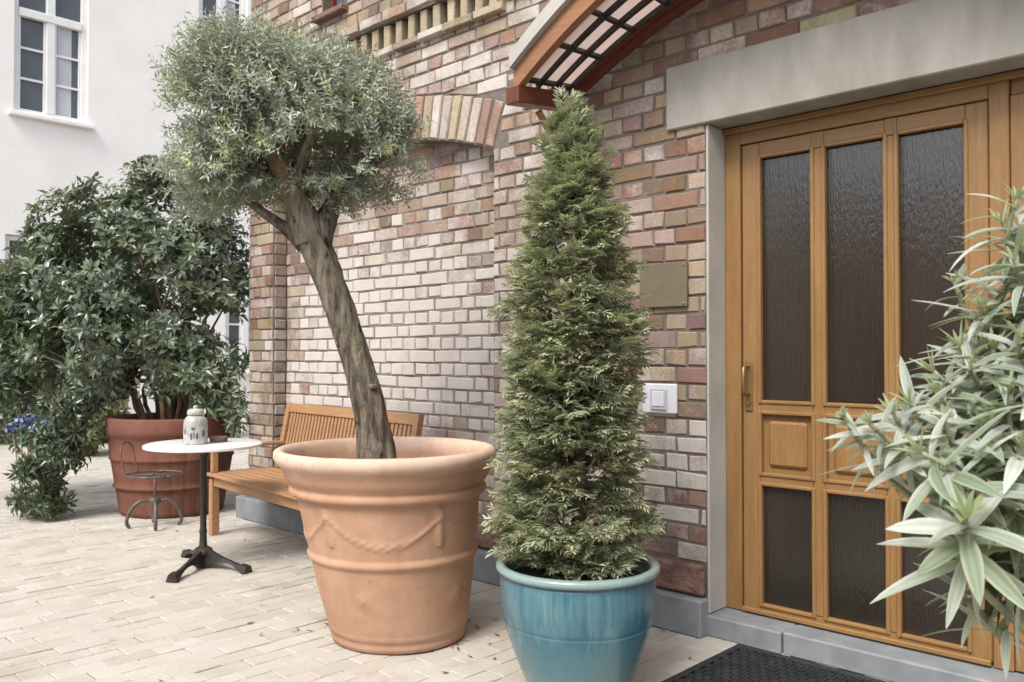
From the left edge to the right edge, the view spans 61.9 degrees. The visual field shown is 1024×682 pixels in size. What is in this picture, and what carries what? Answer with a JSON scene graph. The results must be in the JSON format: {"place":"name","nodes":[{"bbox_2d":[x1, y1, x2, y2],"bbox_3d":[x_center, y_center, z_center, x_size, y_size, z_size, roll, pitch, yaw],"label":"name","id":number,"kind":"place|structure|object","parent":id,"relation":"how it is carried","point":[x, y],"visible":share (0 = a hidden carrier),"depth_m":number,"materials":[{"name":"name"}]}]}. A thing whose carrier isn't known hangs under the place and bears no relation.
{"place":"outdoors","nodes":[
{"label":"outdoors","id":0,"kind":"place"},
{"bbox_2d":[0,0,250,436],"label":"plaster house","id":1,"kind":"structure","parent":0,"point":[78,96],"depth_m":14.35,"materials":[{"name":"white paint"}]},
{"bbox_2d":[5,234,84,362],"bbox_3d":[-7.611,-0.578,13.901,0.102,2.200,1.220,-1,-1,44],"label":"window","id":2,"kind":"structure","parent":1,"relation":"in","point":[8,238],"depth_m":13.60,"materials":[{"name":"white paint"}]},
{"bbox_2d":[8,0,94,129],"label":"window","id":3,"kind":"structure","parent":1,"relation":"in","point":[50,36],"depth_m":13.98,"materials":[{"name":"white paint"}]},
{"bbox_2d":[199,0,245,34],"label":"window","id":4,"kind":"structure","parent":1,"relation":"in","point":[208,4],"depth_m":16.17,"materials":[{"name":"white paint"}]},
{"bbox_2d":[225,270,249,373],"bbox_3d":[-5.113,-0.375,16.421,0.242,2.025,1.040,-1,-1,44],"label":"window","id":5,"kind":"structure","parent":1,"relation":"in","point":[234,329],"depth_m":16.40,"materials":[{"name":"white paint"}]},
{"bbox_2d":[0,424,889,681],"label":"paving","id":6,"kind":"structure","parent":0,"point":[64,598],"depth_m":4.29,"materials":[{"name":"beige stone"}]},
{"bbox_2d":[0,398,49,513],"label":"flowering plant","id":7,"kind":"object","parent":6,"relation":"on","point":[19,423],"visible":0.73,"depth_m":6.85,"materials":[{"name":"blue plant"}]},
{"bbox_2d":[0,251,111,521],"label":"leafy shrub","id":8,"kind":"object","parent":6,"relation":"on","point":[53,454],"visible":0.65,"depth_m":6.73,"materials":[{"name":"green plant"}]},
{"bbox_2d":[49,349,132,456],"bbox_3d":[-5.386,0.726,11.078,1.128,1.543,1.088,0,-1,-18],"label":"border shrub","id":9,"kind":"object","parent":6,"relation":"on","point":[96,435],"visible":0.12,"depth_m":10.89,"materials":[{"name":"green plant"}]},
{"bbox_2d":[120,441,183,530],"bbox_3d":[-2.717,1.080,6.455,0.438,0.645,0.434,-1,-1,44],"label":"iron chair","id":10,"kind":"object","parent":6,"relation":"on","point":[155,500],"visible":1,"depth_m":6.42,"materials":[{"name":"grey metal"}]},
{"bbox_2d":[105,412,237,518],"bbox_3d":[-2.842,1.018,7.151,1.032,0.792,1.032,-1,-1,44],"label":"brown tub","id":11,"kind":"object","parent":6,"relation":"on","point":[181,491],"visible":0.62,"depth_m":6.74,"materials":[{"name":"red ceramic"}]},
{"bbox_2d":[0,154,249,437],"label":"evergreen shrub","id":12,"kind":"object","parent":11,"relation":"in","point":[169,354],"visible":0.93,"depth_m":6.83,"materials":[{"name":"green plant"}]},
{"bbox_2d":[142,438,262,582],"bbox_3d":[-1.894,1.004,5.230,0.714,0.755,0.694,-1,-1,44],"label":"bistro table","id":13,"kind":"object","parent":6,"relation":"on","point":[203,554],"visible":0.94,"depth_m":5.16,"materials":[{"name":"white stone"}]},
{"bbox_2d":[183,405,207,444],"bbox_3d":[-1.922,0.508,5.182,0.140,0.235,0.141,-1,-1,44],"label":"lidded jar","id":14,"kind":"object","parent":13,"relation":"on","point":[195,427],"visible":1,"depth_m":5.13,"materials":[{"name":"ceramic"}]},
{"bbox_2d":[209,436,227,441],"bbox_3d":[-1.830,0.612,5.321,0.112,0.032,0.112,-1,-1,44],"label":"ashtray","id":15,"kind":"object","parent":13,"relation":"on","point":[218,438],"visible":1,"depth_m":5.28,"materials":[{"name":"brown ceramic"}]},
{"bbox_2d":[207,402,424,535],"bbox_3d":[-1.374,0.925,5.713,0.674,0.934,1.784,1,-1,-41],"label":"garden bench","id":16,"kind":"object","parent":6,"relation":"on","point":[304,422],"visible":0.34,"depth_m":6.03,"materials":[{"name":"brown wood"}]},
{"bbox_2d":[34,519,690,681],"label":"leaf litter","id":17,"kind":"object","parent":6,"relation":"on","point":[327,624],"visible":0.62,"depth_m":3.99,"materials":[{"name":"brown plant"}]},
{"bbox_2d":[273,436,496,654],"bbox_3d":[-0.587,0.929,3.995,1.030,0.870,1.030,-1,-1,44],"label":"terracotta pot","id":18,"kind":"object","parent":6,"relation":"on","point":[392,549],"visible":0.99,"depth_m":3.66,"materials":[{"name":"ceramic"}]},
{"bbox_2d":[146,4,436,458],"bbox_3d":[-1.021,-0.457,4.048,1.319,2.213,1.112,0,-1,-12],"label":"olive tree","id":19,"kind":"object","parent":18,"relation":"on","point":[251,75],"visible":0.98,"depth_m":3.85,"materials":[{"name":"green plant"}]},
{"bbox_2d":[496,550,659,681],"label":"glazed pot","id":20,"kind":"object","parent":6,"relation":"on","point":[586,628],"visible":0.86,"depth_m":3.08,"materials":[{"name":"teal ceramic"}]},
{"bbox_2d":[481,85,668,580],"bbox_3d":[0.223,-0.032,3.330,0.724,1.932,0.741,-1,-1,44],"label":"conifer","id":21,"kind":"object","parent":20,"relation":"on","point":[573,406],"visible":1,"depth_m":3.21,"materials":[{"name":"green plant"}]},
{"bbox_2d":[661,643,886,681],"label":"doormat","id":22,"kind":"object","parent":6,"relation":"on","point":[739,662],"visible":1,"depth_m":3.47,"materials":[{"name":"black rubber"}]},
{"bbox_2d":[815,182,1023,678],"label":"oleander","id":23,"kind":"object","parent":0,"point":[975,526],"visible":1,"depth_m":1.41,"materials":[{"name":"green plant"}]},
{"label":"ground","id":24,"kind":"structure","parent":0,"visible":0},
{"bbox_2d":[0,376,248,443],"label":"dark hedge","id":25,"kind":"object","parent":24,"relation":"on","point":[37,405],"visible":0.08,"depth_m":12.57,"materials":[{"name":"green plant"}]},
{"bbox_2d":[236,0,1023,681],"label":"brick building","id":26,"kind":"structure","parent":24,"relation":"on","point":[796,184],"depth_m":3.97,"materials":[{"name":"red brick"}]},
{"bbox_2d":[311,0,348,24],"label":"upper window","id":27,"kind":"structure","parent":26,"relation":"in","point":[337,7],"depth_m":6.06,"materials":[{"name":"orange glass"}]},
{"bbox_2d":[506,0,704,133],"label":"door canopy","id":28,"kind":"object","parent":26,"relation":"attached to","point":[586,46],"visible":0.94,"depth_m":4.12,"materials":[{"name":"brown wood"}]},
{"bbox_2d":[643,383,677,413],"bbox_3d":[0.711,0.278,4.127,0.196,0.144,0.032,-1,-1,44],"label":"light switch","id":29,"kind":"object","parent":26,"relation":"attached to","point":[662,398],"visible":0.88,"depth_m":4.11,"materials":[{"name":"plastic"}]},
{"bbox_2d":[640,261,687,307],"bbox_3d":[0.730,-0.269,4.123,0.270,0.214,0.024,-1,-1,44],"label":"wall plaque","id":30,"kind":"object","parent":26,"relation":"attached to","point":[662,285],"depth_m":4.11,"materials":[{"name":"brown metal"}]},
{"bbox_2d":[741,101,992,666],"bbox_3d":[1.464,0.161,3.655,1.049,2.182,0.125,-1,-1,44],"label":"door","id":31,"kind":"structure","parent":26,"relation":"in","point":[844,228],"depth_m":3.70,"materials":[{"name":"brown wood"}]}
]}

